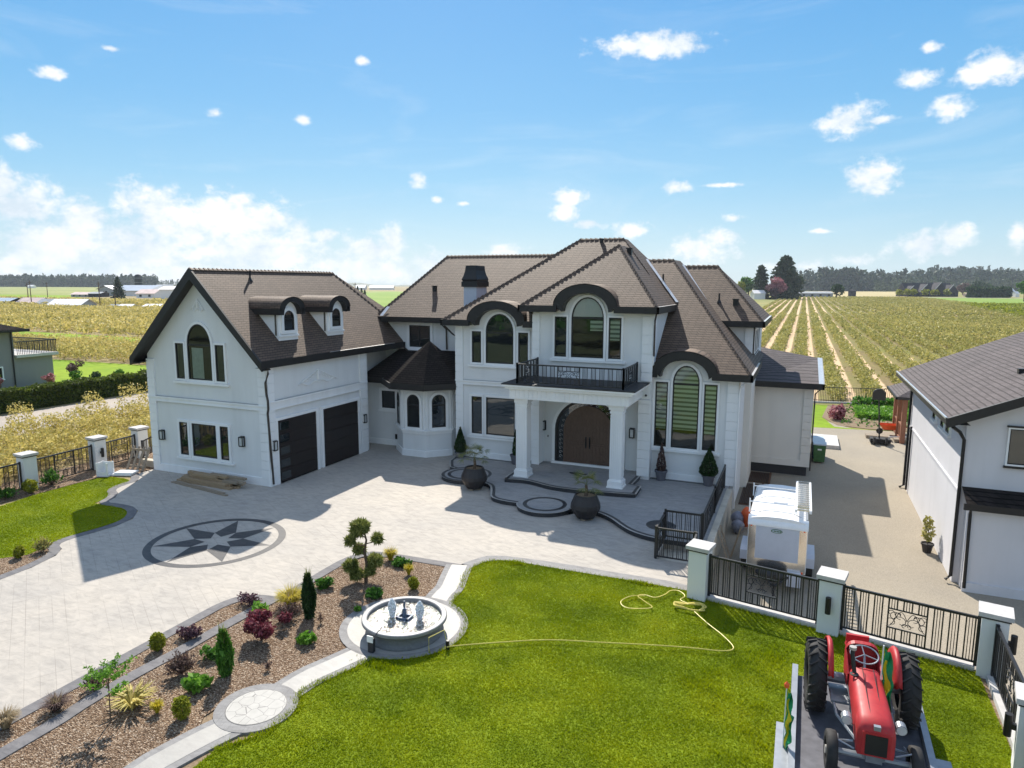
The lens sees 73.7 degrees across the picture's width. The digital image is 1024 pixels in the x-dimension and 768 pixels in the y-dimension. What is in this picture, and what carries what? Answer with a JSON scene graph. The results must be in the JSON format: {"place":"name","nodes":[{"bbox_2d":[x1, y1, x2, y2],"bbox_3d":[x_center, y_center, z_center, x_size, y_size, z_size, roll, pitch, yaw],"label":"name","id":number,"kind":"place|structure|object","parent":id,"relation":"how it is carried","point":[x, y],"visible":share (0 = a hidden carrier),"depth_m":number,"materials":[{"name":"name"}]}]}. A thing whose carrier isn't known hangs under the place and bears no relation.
{"place":"outdoors","nodes":[
{"label":"outdoors","id":0,"kind":"place"},
{"bbox_2d":[37,690,71,711],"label":"brown grass","id":1,"kind":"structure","parent":0,"point":[55,703],"depth_m":13.85,"materials":[{"name":"plant"}]},
{"bbox_2d":[0,476,128,557],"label":"side lawn","id":2,"kind":"structure","parent":0,"point":[70,528],"depth_m":25.43,"materials":[{"name":"plant"}]},
{"bbox_2d":[0,452,153,574],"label":"side beds","id":3,"kind":"object","parent":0,"point":[7,564],"visible":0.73,"depth_m":29.44,"materials":[{"name":"green plant"}]},
{"bbox_2d":[126,446,150,470],"bbox_3d":[-17.442,3.466,31.896,1.050,1.000,0.540,3,9,17],"label":"leaning pallet","id":4,"kind":"object","parent":3,"relation":"on","point":[138,449],"visible":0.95,"depth_m":31.88,"materials":[{"name":"wood"}]},
{"bbox_2d":[23,359,146,387],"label":"neighbour lawn","id":5,"kind":"structure","parent":0,"point":[86,368],"depth_m":69.39,"materials":[{"name":"green plant"}]},
{"bbox_2d":[0,324,58,387],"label":"grey house","id":6,"kind":"structure","parent":5,"relation":"on","point":[20,367],"depth_m":57.00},
{"bbox_2d":[0,287,402,294],"bbox_3d":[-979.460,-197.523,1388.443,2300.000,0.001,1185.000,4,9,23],"label":"pale field","id":7,"kind":"structure","parent":0,"point":[37,290],"depth_m":760.48,"materials":[{"name":"plant"}]},
{"bbox_2d":[0,273,158,286],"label":"tree belt","id":8,"kind":"object","parent":7,"relation":"on","point":[51,280],"visible":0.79,"depth_m":1377.48,"materials":[{"name":"green plant"}]},
{"bbox_2d":[0,285,408,542],"bbox_3d":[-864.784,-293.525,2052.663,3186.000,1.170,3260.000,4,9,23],"label":"orchard ground","id":9,"kind":"structure","parent":0,"point":[117,361],"depth_m":51.95,"materials":[{"name":"plant"}]},
{"bbox_2d":[0,368,148,413],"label":"hedge","id":10,"kind":"object","parent":9,"relation":"on","point":[44,394],"visible":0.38,"depth_m":49.27,"materials":[{"name":"green plant"}]},
{"bbox_2d":[0,382,148,432],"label":"bushes","id":11,"kind":"object","parent":9,"relation":"on","point":[85,397],"visible":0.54,"depth_m":41.06,"materials":[{"name":"yellow plant"}]},
{"bbox_2d":[0,392,149,435],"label":"gravel lane","id":12,"kind":"structure","parent":9,"relation":"on","point":[62,409],"depth_m":46.55,"materials":[{"name":"grey gravel"}]},
{"bbox_2d":[0,400,151,485],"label":"orchard bushes","id":13,"kind":"object","parent":9,"relation":"on","point":[48,439],"visible":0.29,"depth_m":35.77,"materials":[{"name":"yellow plant"}]},
{"bbox_2d":[12,331,145,363],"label":"orchard bushes beyond lawn","id":14,"kind":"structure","parent":9,"relation":"on","point":[100,346],"depth_m":81.46,"materials":[{"name":"yellow plant"}]},
{"bbox_2d":[0,302,161,335],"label":"orchard field","id":15,"kind":"structure","parent":9,"relation":"on","point":[83,318],"depth_m":144.69,"materials":[{"name":"yellow plant"}]},
{"bbox_2d":[0,296,167,307],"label":"orchard field","id":16,"kind":"structure","parent":9,"relation":"on","point":[140,302],"depth_m":277.73,"materials":[{"name":"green plant"}]},
{"bbox_2d":[0,557,443,767],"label":"mulch bed","id":17,"kind":"object","parent":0,"point":[93,736],"visible":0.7,"depth_m":14.98,"materials":[{"name":"brown soil"}]},
{"bbox_2d":[0,703,20,728],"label":"ornamental grass","id":18,"kind":"object","parent":17,"relation":"on","point":[7,717],"depth_m":13.35,"materials":[{"name":"plant"}]},
{"bbox_2d":[77,652,137,720],"bbox_3d":[-7.962,6.040,13.519,1.054,1.285,0.903,-3,9,-23],"label":"young tree","id":19,"kind":"object","parent":17,"relation":"on","point":[105,673],"visible":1,"depth_m":13.43,"materials":[{"name":"green plant"}]},
{"bbox_2d":[104,678,159,711],"bbox_3d":[-7.788,6.428,13.992,1.017,0.382,1.018,-5,10,-32],"label":"yucca","id":20,"kind":"object","parent":17,"relation":"on","point":[129,699],"visible":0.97,"depth_m":14.01,"materials":[{"name":"yellow plant"}]},
{"bbox_2d":[0,597,276,760],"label":"garden kerb","id":21,"kind":"structure","parent":17,"relation":"on","point":[41,730],"depth_m":14.53,"materials":[{"name":"grey concrete"}]},
{"bbox_2d":[162,649,198,675],"bbox_3d":[-7.362,6.176,15.120,0.680,0.566,0.892,7,11,40],"label":"twiggy shrub","id":22,"kind":"object","parent":17,"relation":"on","point":[181,664],"visible":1,"depth_m":15.10,"materials":[{"name":"brown plant"}]},
{"bbox_2d":[171,695,191,720],"bbox_3d":[-6.605,6.435,13.627,0.409,0.505,0.414,8,12,44],"label":"ball shrub","id":23,"kind":"object","parent":17,"relation":"on","point":[179,704],"visible":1,"depth_m":13.54,"materials":[{"name":"green plant"}]},
{"bbox_2d":[180,672,213,693],"bbox_3d":[-6.722,6.338,14.580,0.532,0.470,0.602,5,10,31],"label":"leafy plant","id":24,"kind":"object","parent":17,"relation":"on","point":[194,683],"visible":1,"depth_m":14.45,"materials":[{"name":"green plant"}]},
{"bbox_2d":[213,621,234,677],"bbox_3d":[-6.363,5.864,15.051,0.481,1.410,0.496,6,10,33],"label":"columnar evergreen","id":25,"kind":"object","parent":17,"relation":"on","point":[224,655],"visible":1,"depth_m":14.97,"materials":[{"name":"green plant"}]},
{"bbox_2d":[242,608,292,640],"bbox_3d":[-6.082,5.890,16.764,1.045,0.691,1.359,2,8,11],"label":"japanese maple","id":26,"kind":"object","parent":17,"relation":"on","point":[258,623],"visible":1,"depth_m":16.48,"materials":[{"name":"red plant"}]},
{"bbox_2d":[300,568,317,619],"bbox_3d":[-5.252,5.412,17.660,0.495,1.558,0.493,-4,9,-26],"label":"columnar evergreen","id":27,"kind":"object","parent":17,"relation":"on","point":[308,595],"visible":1,"depth_m":17.56,"materials":[{"name":"green plant"}]},
{"bbox_2d":[340,517,384,582],"bbox_3d":[-4.309,4.796,19.835,1.377,1.954,0.752,-1,8,-10],"label":"topiary tree","id":28,"kind":"object","parent":17,"relation":"on","point":[360,528],"visible":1,"depth_m":19.73,"materials":[{"name":"green plant"}]},
{"bbox_2d":[273,580,301,606],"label":"ornamental grass","id":29,"kind":"object","parent":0,"point":[294,595],"depth_m":18.29,"materials":[{"name":"yellow plant"}]},
{"bbox_2d":[124,564,472,767],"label":"garden path","id":30,"kind":"structure","parent":0,"point":[183,749],"depth_m":15.72,"materials":[{"name":"concrete"}]},
{"bbox_2d":[361,596,446,651],"bbox_3d":[-2.673,5.759,16.978,2.100,0.837,2.100,4,9,23],"label":"fountain","id":31,"kind":"object","parent":30,"relation":"on","point":[407,623],"visible":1,"depth_m":16.78,"materials":[{"name":"stone"}]},
{"bbox_2d":[0,443,687,713],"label":"driveway","id":32,"kind":"structure","parent":0,"point":[71,609],"depth_m":22.38,"materials":[{"name":"grey stone"}]},
{"bbox_2d":[177,470,246,489],"bbox_3d":[-12.944,4.131,29.438,3.620,0.426,0.677,4,9,23],"label":"lumber pile","id":33,"kind":"object","parent":32,"relation":"on","point":[221,481],"visible":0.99,"depth_m":29.21,"materials":[{"name":"brown wood"}]},
{"bbox_2d":[142,518,285,567],"bbox_3d":[-9.957,5.289,23.024,4.440,0.001,4.440,4,9,23],"label":"compass inlay","id":34,"kind":"object","parent":32,"relation":"on","point":[219,552],"visible":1,"depth_m":22.78,"materials":[{"name":"stone"}]},
{"bbox_2d":[0,473,460,729],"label":"driveway border","id":35,"kind":"object","parent":32,"relation":"on","point":[54,550],"visible":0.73,"depth_m":20.38,"materials":[{"name":"grey stone"}]},
{"bbox_2d":[461,465,486,490],"bbox_3d":[-1.600,3.985,28.930,1.120,0.940,1.120,4,9,23],"label":"round planter","id":36,"kind":"object","parent":32,"relation":"on","point":[472,479],"visible":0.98,"depth_m":28.54,"materials":[{"name":"ceramic"}]},
{"bbox_2d":[441,456,729,546],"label":"terrace","id":37,"kind":"structure","parent":32,"relation":"on","point":[653,499],"depth_m":27.00,"materials":[{"name":"stone"}]},
{"bbox_2d":[504,461,640,497],"bbox_3d":[2.981,4.070,30.033,5.810,0.164,4.429,4,9,23],"label":"porch step","id":38,"kind":"object","parent":37,"relation":"on","point":[549,475],"visible":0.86,"depth_m":29.31,"materials":[{"name":"stone"}]},
{"bbox_2d":[654,464,725,580],"bbox_3d":[6.378,4.559,24.186,1.391,1.190,10.021,4,9,23],"label":"terrace railing","id":39,"kind":"object","parent":37,"relation":"on","point":[712,503],"visible":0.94,"depth_m":22.59,"materials":[{"name":"metal"}]},
{"bbox_2d":[702,475,714,486],"bbox_3d":[8.338,4.088,29.013,0.562,0.460,0.553,4,9,23],"label":"flower pot","id":40,"kind":"object","parent":37,"relation":"on","point":[707,481],"visible":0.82,"depth_m":28.83,"materials":[{"name":"grey ceramic"}]},
{"bbox_2d":[699,447,718,476],"bbox_3d":[8.334,3.296,28.902,0.821,1.302,0.840,-5,10,-29],"label":"cone shrub","id":41,"kind":"object","parent":40,"relation":"on","point":[706,462],"visible":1,"depth_m":28.75,"materials":[{"name":"green plant"}]},
{"bbox_2d":[570,491,600,520],"bbox_3d":[2.723,4.532,25.286,1.120,0.940,1.120,4,9,23],"label":"round planter","id":42,"kind":"object","parent":32,"relation":"on","point":[584,508],"visible":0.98,"depth_m":24.89,"materials":[{"name":"ceramic"}]},
{"bbox_2d":[366,292,402,306],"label":"green field","id":43,"kind":"structure","parent":0,"point":[383,299],"depth_m":467.76,"materials":[{"name":"green plant"}]},
{"bbox_2d":[0,552,1011,767],"bbox_3d":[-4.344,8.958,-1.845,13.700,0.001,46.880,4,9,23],"label":"front lawn","id":44,"kind":"structure","parent":0,"point":[618,718],"depth_m":14.26,"materials":[{"name":"green plant"}]},
{"bbox_2d":[213,684,297,734],"bbox_3d":[-5.235,6.632,13.988,1.640,0.056,1.640,4,9,23],"label":"flagstone circle","id":45,"kind":"object","parent":44,"relation":"on","point":[254,708],"visible":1,"depth_m":13.92,"materials":[{"name":"white stone"}]},
{"bbox_2d":[462,556,686,589],"bbox_3d":[1.861,5.672,20.744,6.858,0.020,1.086,2,9,14],"label":"lawn border","id":46,"kind":"object","parent":44,"relation":"on","point":[664,583],"visible":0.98,"depth_m":20.81,"materials":[{"name":"grey concrete"}]},
{"bbox_2d":[447,590,733,650],"bbox_3d":[1.890,6.019,17.702,6.836,0.063,3.223,0,8,1],"label":"garden hose","id":47,"kind":"object","parent":44,"relation":"on","point":[675,603],"visible":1,"depth_m":16.77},
{"bbox_2d":[773,663,951,767],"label":"flatbed trailer","id":48,"kind":"object","parent":44,"relation":"on","point":[805,746],"visible":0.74,"depth_m":12.13,"materials":[{"name":"grey metal"}]},
{"bbox_2d":[782,688,793,749],"bbox_3d":[4.742,5.837,11.697,0.162,1.300,0.240,4,9,23],"label":"flag","id":49,"kind":"object","parent":48,"relation":"attached to","point":[787,737],"visible":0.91,"depth_m":11.73,"materials":[{"name":"green fabric"}]},
{"bbox_2d":[803,633,924,767],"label":"tractor","id":50,"kind":"object","parent":48,"relation":"on","point":[874,721],"visible":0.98,"depth_m":12.04,"materials":[{"name":"metal"}]},
{"bbox_2d":[880,645,893,711],"bbox_3d":[6.559,5.462,11.960,0.218,1.780,0.240,4,9,23],"label":"flag","id":51,"kind":"object","parent":48,"relation":"on","point":[887,670],"visible":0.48,"depth_m":11.94,"materials":[{"name":"green fabric"}]},
{"bbox_2d":[0,0,1023,284],"label":"sky","id":52,"kind":"structure","parent":0,"point":[373,142],"materials":[{"name":"blue"}]},
{"bbox_2d":[811,404,861,432],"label":"back lawn","id":53,"kind":"structure","parent":0,"point":[820,421],"depth_m":48.98,"materials":[{"name":"green plant"}]},
{"bbox_2d":[712,422,1014,706],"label":"side driveway","id":54,"kind":"structure","parent":0,"point":[866,526],"depth_m":25.19,"materials":[{"name":"beige concrete"}]},
{"bbox_2d":[129,237,824,509],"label":"mansion","id":55,"kind":"structure","parent":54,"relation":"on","point":[617,357],"depth_m":31.13,"materials":[{"name":"white paint"}]},
{"bbox_2d":[173,341,186,380],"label":"window","id":56,"kind":"structure","parent":55,"relation":"in","point":[178,346],"depth_m":30.28,"materials":[{"name":"glass"}]},
{"bbox_2d":[177,419,191,457],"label":"window","id":57,"kind":"structure","parent":55,"relation":"in","point":[183,427],"depth_m":30.81,"materials":[{"name":"black paint"}]},
{"bbox_2d":[185,321,214,382],"bbox_3d":[-13.626,-1.388,29.764,1.620,2.670,0.075,4,9,23],"label":"window","id":58,"kind":"structure","parent":55,"relation":"in","point":[198,338],"depth_m":29.80,"materials":[{"name":"glass"}]},
{"bbox_2d":[189,420,218,461],"bbox_3d":[-13.648,2.524,30.339,1.660,1.720,0.075,4,9,23],"label":"window","id":59,"kind":"structure","parent":55,"relation":"in","point":[203,435],"depth_m":30.36,"materials":[{"name":"glass"}]},
{"bbox_2d":[213,343,227,383],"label":"window","id":60,"kind":"structure","parent":55,"relation":"in","point":[219,349],"depth_m":29.37,"materials":[{"name":"glass"}]},
{"bbox_2d":[217,423,232,462],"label":"window","id":61,"kind":"structure","parent":55,"relation":"in","point":[224,430],"depth_m":29.87,"materials":[{"name":"white paint"}]},
{"bbox_2d":[278,411,317,482],"bbox_3d":[-9.607,2.783,30.603,0.086,2.780,2.540,4,9,23],"label":"garage door","id":62,"kind":"structure","parent":55,"relation":"in","point":[297,434],"depth_m":30.55,"materials":[{"name":"black metal"}]},
{"bbox_2d":[323,401,358,465],"bbox_3d":[-8.385,2.371,33.450,0.084,2.780,2.750,4,9,23],"label":"garage door","id":63,"kind":"structure","parent":55,"relation":"in","point":[341,438],"depth_m":33.39,"materials":[{"name":"black metal"}]},
{"bbox_2d":[378,387,395,412],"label":"window","id":64,"kind":"structure","parent":55,"relation":"in","point":[387,397],"depth_m":36.54,"materials":[{"name":"black glass"}]},
{"bbox_2d":[406,322,432,350],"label":"window","id":65,"kind":"structure","parent":55,"relation":"in","point":[418,334],"depth_m":37.47,"materials":[{"name":"black glass"}]},
{"bbox_2d":[470,329,482,364],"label":"window","id":66,"kind":"structure","parent":55,"relation":"in","point":[476,335],"depth_m":32.87,"materials":[{"name":"black glass"}]},
{"bbox_2d":[469,393,483,436],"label":"window","id":67,"kind":"structure","parent":55,"relation":"in","point":[476,401],"depth_m":33.36,"materials":[{"name":"grey glass"}]},
{"bbox_2d":[483,312,515,366],"bbox_3d":[-0.584,-2.139,32.343,1.660,2.580,0.075,4,9,23],"label":"window","id":68,"kind":"structure","parent":55,"relation":"in","point":[499,333],"depth_m":32.35,"materials":[{"name":"black glass"}]},
{"bbox_2d":[484,394,515,439],"bbox_3d":[-0.551,1.584,32.867,1.760,2.080,0.075,4,9,23],"label":"window","id":69,"kind":"structure","parent":55,"relation":"in","point":[499,411],"depth_m":32.90,"materials":[{"name":"grey glass"}]},
{"bbox_2d":[516,331,529,366],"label":"window","id":70,"kind":"structure","parent":55,"relation":"in","point":[522,337],"depth_m":31.93,"materials":[{"name":"white glass"}]},
{"bbox_2d":[552,314,568,358],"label":"window","id":71,"kind":"structure","parent":55,"relation":"in","point":[560,345],"depth_m":30.50,"materials":[{"name":"glass"}]},
{"bbox_2d":[568,295,606,360],"bbox_3d":[3.316,-2.475,29.961,1.700,2.880,0.075,4,9,23],"label":"window","id":72,"kind":"structure","parent":55,"relation":"in","point":[587,335],"depth_m":30.03,"materials":[{"name":"black glass"}]},
{"bbox_2d":[551,402,625,469],"bbox_3d":[3.468,2.182,31.224,3.500,3.240,0.180,4,9,23],"label":"entry door","id":73,"kind":"structure","parent":55,"relation":"in","point":[580,432],"depth_m":31.37,"materials":[{"name":"brown wood"}]},
{"bbox_2d":[606,315,623,361],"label":"window","id":74,"kind":"structure","parent":55,"relation":"in","point":[615,324],"depth_m":29.55,"materials":[{"name":"white glass"}]},
{"bbox_2d":[652,379,670,448],"bbox_3d":[6.491,1.312,29.749,0.732,3.042,0.075,4,9,23],"label":"window","id":75,"kind":"structure","parent":55,"relation":"in","point":[661,393],"depth_m":29.75,"materials":[{"name":"white glass"}]},
{"bbox_2d":[668,363,702,451],"bbox_3d":[7.440,1.002,29.296,1.360,3.840,0.075,4,9,23],"label":"window","id":76,"kind":"structure","parent":55,"relation":"in","point":[686,379],"depth_m":29.32,"materials":[{"name":"green glass"}]},
{"bbox_2d":[699,382,719,453],"bbox_3d":[8.386,1.435,28.952,0.732,3.042,0.075,4,9,23],"label":"window","id":77,"kind":"structure","parent":55,"relation":"in","point":[710,403],"depth_m":28.95,"materials":[{"name":"black paint"}]},
{"bbox_2d":[707,488,731,572],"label":"retaining wall","id":78,"kind":"structure","parent":54,"relation":"on","point":[722,518],"depth_m":25.25,"materials":[{"name":"concrete"}]},
{"bbox_2d":[730,507,750,533],"bbox_3d":[8.945,5.313,26.695,0.820,0.950,1.200,4,9,23],"label":"rubbish bag","id":79,"kind":"object","parent":54,"relation":"on","point":[739,519],"visible":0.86,"depth_m":26.62,"materials":[{"name":"grey plastic"}]},
{"bbox_2d":[738,471,771,505],"bbox_3d":[11.588,4.904,32.401,1.140,0.070,5.800,4,9,23],"label":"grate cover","id":80,"kind":"object","parent":54,"relation":"on","point":[756,477],"visible":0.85,"depth_m":32.77,"materials":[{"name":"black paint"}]},
{"bbox_2d":[740,483,814,595],"bbox_3d":[8.926,5.033,22.904,2.300,2.541,4.918,4,9,23],"label":"cargo trailer","id":81,"kind":"object","parent":54,"relation":"on","point":[776,538],"visible":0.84,"depth_m":21.69,"materials":[{"name":"white paint"}]},
{"bbox_2d":[795,481,811,513],"bbox_3d":[9.764,3.754,22.863,0.490,0.130,3.400,4,9,23],"label":"ladder","id":82,"kind":"object","parent":81,"relation":"on","point":[803,498],"visible":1,"depth_m":22.61,"materials":[{"name":"silver metal"}]},
{"bbox_2d":[686,538,1023,767],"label":"iron fence","id":83,"kind":"object","parent":54,"relation":"on","point":[995,650],"visible":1,"depth_m":16.34,"materials":[{"name":"black metal"}]},
{"bbox_2d":[869,389,890,445],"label":"basketball hoop","id":84,"kind":"object","parent":54,"relation":"on","point":[878,394],"visible":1,"depth_m":41.15,"materials":[{"name":"black paint"}]},
{"bbox_2d":[887,382,910,443],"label":"shed","id":85,"kind":"object","parent":54,"relation":"on","point":[900,392],"visible":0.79,"depth_m":42.47,"materials":[{"name":"brown wood"}]},
{"bbox_2d":[920,515,935,553],"bbox_3d":[14.998,5.391,24.587,0.515,1.388,0.455,4,9,23],"label":"potted shrub","id":86,"kind":"object","parent":54,"relation":"on","point":[927,545],"visible":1,"depth_m":24.51,"materials":[{"name":"green plant"}]},
{"bbox_2d":[762,315,981,403],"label":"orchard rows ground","id":87,"kind":"structure","parent":0,"point":[850,380],"depth_m":96.70,"materials":[{"name":"soil"}]},
{"bbox_2d":[761,331,989,399],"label":"orchard rows","id":88,"kind":"object","parent":87,"relation":"on","point":[861,371],"visible":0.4,"depth_m":89.82,"materials":[{"name":"green plant"}]},
{"bbox_2d":[762,311,1023,344],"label":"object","id":89,"kind":"object","parent":87,"relation":"on","point":[989,328],"visible":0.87,"depth_m":147.16,"materials":[{"name":"green plant"}]},
{"bbox_2d":[764,297,1003,317],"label":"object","id":90,"kind":"structure","parent":0,"point":[799,309],"depth_m":294.88,"materials":[{"name":"soil"}]},
{"bbox_2d":[762,296,1023,317],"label":"distant orchard rows","id":91,"kind":"object","parent":90,"relation":"on","point":[922,305],"visible":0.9,"depth_m":296.67,"materials":[{"name":"green plant"}]},
{"bbox_2d":[747,289,1023,431],"bbox_3d":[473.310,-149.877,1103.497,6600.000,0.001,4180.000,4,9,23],"label":"ground","id":92,"kind":"structure","parent":0,"point":[762,302],"depth_m":403.02,"materials":[{"name":"green plant"}]},
{"bbox_2d":[0,425,148,490],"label":"iron fence","id":93,"kind":"object","parent":92,"relation":"on","point":[26,463],"visible":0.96,"depth_m":31.20,"materials":[{"name":"black metal"}]},
{"bbox_2d":[751,264,772,298],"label":"dark conifer","id":94,"kind":"object","parent":92,"relation":"on","point":[761,281],"visible":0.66,"depth_m":472.31,"materials":[{"name":"green plant"}]},
{"bbox_2d":[769,255,803,298],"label":"dark conifer","id":95,"kind":"object","parent":92,"relation":"on","point":[785,263],"visible":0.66,"depth_m":469.31,"materials":[{"name":"green plant"}]},
{"bbox_2d":[822,405,907,431],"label":"vegetable bed","id":96,"kind":"object","parent":92,"relation":"on","point":[848,423],"visible":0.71,"depth_m":48.31,"materials":[{"name":"soil"}]},
{"bbox_2d":[839,395,909,426],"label":"vegetable rows","id":97,"kind":"object","parent":96,"relation":"on","point":[865,408],"visible":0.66,"depth_m":50.89,"materials":[{"name":"green plant"}]},
{"bbox_2d":[795,265,1023,290],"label":"woodland","id":98,"kind":"object","parent":92,"relation":"on","point":[827,279],"visible":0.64,"depth_m":1173.41,"materials":[{"name":"green plant"}]},
{"bbox_2d":[896,282,957,296],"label":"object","id":99,"kind":"structure","parent":92,"relation":"on","point":[939,286],"depth_m":604.96,"materials":[{"name":"grey glass"}]},
{"bbox_2d":[873,276,1023,291],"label":"woodland right edge","id":100,"kind":"object","parent":92,"relation":"on","point":[893,285],"visible":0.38,"depth_m":1107.68,"materials":[{"name":"green plant"}]},
{"bbox_2d":[965,285,1012,297],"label":"hedge","id":101,"kind":"object","parent":92,"relation":"on","point":[989,292],"visible":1,"depth_m":562.41,"materials":[{"name":"green plant"}]},
{"bbox_2d":[896,332,1023,600],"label":"white house","id":102,"kind":"structure","parent":0,"point":[963,478],"depth_m":21.86,"materials":[{"name":"grey paint"}]},
{"bbox_2d":[1004,427,1023,466],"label":"window","id":103,"kind":"structure","parent":102,"relation":"in","point":[1014,455],"depth_m":21.03,"materials":[{"name":"white glass"}]},
{"bbox_2d":[936,298,1023,316],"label":"crop field","id":104,"kind":"structure","parent":0,"point":[996,300],"depth_m":455.32,"materials":[{"name":"green plant"}]},
{"bbox_2d":[961,302,1023,315],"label":"crop rows","id":105,"kind":"object","parent":104,"relation":"on","point":[1017,307],"visible":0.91,"depth_m":287.36,"materials":[{"name":"green plant"}]},
{"bbox_2d":[956,590,1023,676],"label":"paved forecourt","id":106,"kind":"structure","parent":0,"point":[970,601],"depth_m":20.37,"materials":[{"name":"beige concrete"}]},
{"bbox_3d":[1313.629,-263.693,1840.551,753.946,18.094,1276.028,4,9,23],"label":"wooded hill","id":107,"kind":"structure","parent":0,"visible":0},
{"bbox_2d":[886,265,1023,278],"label":"wooded hill trees","id":108,"kind":"object","parent":107,"relation":"on","point":[973,269],"visible":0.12,"depth_m":1525.83,"materials":[{"name":"green plant"}]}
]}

